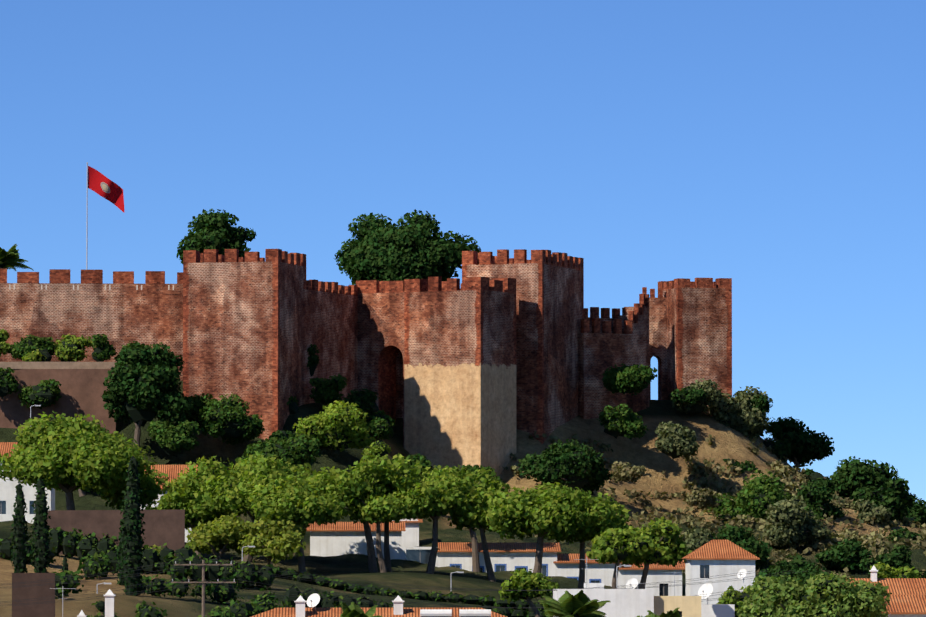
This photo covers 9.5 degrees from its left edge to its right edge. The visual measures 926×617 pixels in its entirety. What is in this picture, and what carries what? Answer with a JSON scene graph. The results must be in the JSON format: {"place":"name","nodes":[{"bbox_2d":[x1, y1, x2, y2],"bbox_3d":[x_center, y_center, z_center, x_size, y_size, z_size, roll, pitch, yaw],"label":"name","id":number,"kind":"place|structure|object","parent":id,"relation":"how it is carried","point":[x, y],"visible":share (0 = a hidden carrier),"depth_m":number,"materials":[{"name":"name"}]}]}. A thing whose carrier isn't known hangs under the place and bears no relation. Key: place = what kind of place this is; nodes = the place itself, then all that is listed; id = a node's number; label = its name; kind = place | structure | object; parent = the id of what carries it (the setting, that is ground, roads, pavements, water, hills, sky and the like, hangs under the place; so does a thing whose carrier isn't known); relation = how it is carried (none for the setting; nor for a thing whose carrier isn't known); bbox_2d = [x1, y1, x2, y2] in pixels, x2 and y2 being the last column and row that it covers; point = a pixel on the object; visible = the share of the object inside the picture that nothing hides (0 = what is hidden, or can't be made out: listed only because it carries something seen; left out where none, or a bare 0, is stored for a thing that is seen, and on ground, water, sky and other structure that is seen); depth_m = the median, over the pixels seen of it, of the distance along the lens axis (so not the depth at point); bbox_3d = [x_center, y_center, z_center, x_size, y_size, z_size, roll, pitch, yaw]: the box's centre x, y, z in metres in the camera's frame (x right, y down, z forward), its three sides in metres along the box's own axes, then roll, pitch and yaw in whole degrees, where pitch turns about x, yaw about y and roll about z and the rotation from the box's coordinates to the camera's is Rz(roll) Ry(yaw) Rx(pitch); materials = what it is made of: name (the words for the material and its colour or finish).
{"place":"outdoors","nodes":[
{"label":"outdoors","id":0,"kind":"place"},
{"bbox_2d":[0,381,925,616],"bbox_3d":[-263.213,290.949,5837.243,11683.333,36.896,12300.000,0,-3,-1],"label":"hill terrain","id":1,"kind":"structure","parent":0,"point":[730,443],"depth_m":533.84,"materials":[{"name":"brown soil"}]},
{"bbox_2d":[0,362,115,433],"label":"retaining wall","id":2,"kind":"structure","parent":1,"relation":"on","point":[82,387],"depth_m":535.97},
{"bbox_2d":[10,456,145,595],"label":"cypress trees","id":3,"kind":"object","parent":1,"relation":"on","point":[129,550],"visible":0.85,"depth_m":440.45,"materials":[{"name":"green plant"}]},
{"bbox_2d":[12,510,184,616],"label":"garden walls","id":4,"kind":"structure","parent":1,"relation":"on","point":[161,527],"depth_m":469.56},
{"bbox_2d":[142,513,307,573],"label":"yellow green trees","id":5,"kind":"object","parent":1,"relation":"on","point":[272,541],"visible":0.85,"depth_m":475.27,"materials":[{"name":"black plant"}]},
{"bbox_2d":[0,527,551,616],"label":"hedges","id":6,"kind":"object","parent":1,"relation":"on","point":[93,553],"visible":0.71,"depth_m":445.04,"materials":[{"name":"green plant"}]},
{"bbox_2d":[176,209,480,284],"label":"trees","id":7,"kind":"object","parent":1,"relation":"on","point":[380,250],"visible":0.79,"depth_m":581.59,"materials":[{"name":"green plant"}]},
{"bbox_2d":[0,244,680,616],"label":"palms","id":8,"kind":"object","parent":1,"relation":"on","point":[568,604],"visible":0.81,"depth_m":335.81,"materials":[{"name":"green plant"}]},
{"bbox_2d":[0,249,731,476],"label":"castle","id":9,"kind":"structure","parent":1,"relation":"on","point":[486,360],"depth_m":552.73,"materials":[{"name":"red stone"}]},
{"bbox_2d":[0,162,804,616],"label":"poles and lamps","id":10,"kind":"object","parent":1,"relation":"on","point":[208,564],"visible":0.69,"depth_m":363.95,"materials":[{"name":"grey metal"}]},
{"bbox_2d":[88,166,123,211],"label":"flag","id":11,"kind":"object","parent":10,"relation":"attached to","point":[102,185],"visible":1,"depth_m":548.81,"materials":[{"name":"fabric"}]},
{"bbox_2d":[0,334,823,523],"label":"bushes","id":12,"kind":"object","parent":1,"relation":"on","point":[228,418],"visible":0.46,"depth_m":538.78,"materials":[{"name":"green plant"}]},
{"bbox_2d":[0,329,920,616],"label":"trees","id":13,"kind":"object","parent":1,"relation":"on","point":[68,457],"visible":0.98,"depth_m":481.52,"materials":[{"name":"green plant"}]},
{"bbox_2d":[0,442,925,616],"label":"town houses","id":14,"kind":"structure","parent":1,"relation":"on","point":[716,558],"depth_m":470.47,"materials":[{"name":"white paint"}]},
{"bbox_2d":[101,342,925,586],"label":"trees","id":15,"kind":"object","parent":1,"relation":"on","point":[142,384],"visible":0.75,"depth_m":546.00,"materials":[{"name":"green plant"}]},
{"bbox_2d":[474,431,925,577],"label":"dry shrubs","id":16,"kind":"object","parent":1,"relation":"on","point":[701,498],"visible":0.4,"depth_m":553.23,"materials":[{"name":"green plant"}]},
{"bbox_2d":[637,571,891,616],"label":"tree","id":17,"kind":"object","parent":1,"relation":"on","point":[832,595],"visible":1,"depth_m":325.05,"materials":[{"name":"green plant"}]},
{"bbox_2d":[655,378,894,570],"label":"olive scrub","id":18,"kind":"object","parent":1,"relation":"on","point":[792,525],"visible":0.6,"depth_m":559.97,"materials":[{"name":"green plant"}]},
{"bbox_2d":[0,0,925,503],"label":"sky","id":19,"kind":"structure","parent":0,"point":[775,148],"materials":[{"name":"blue"}]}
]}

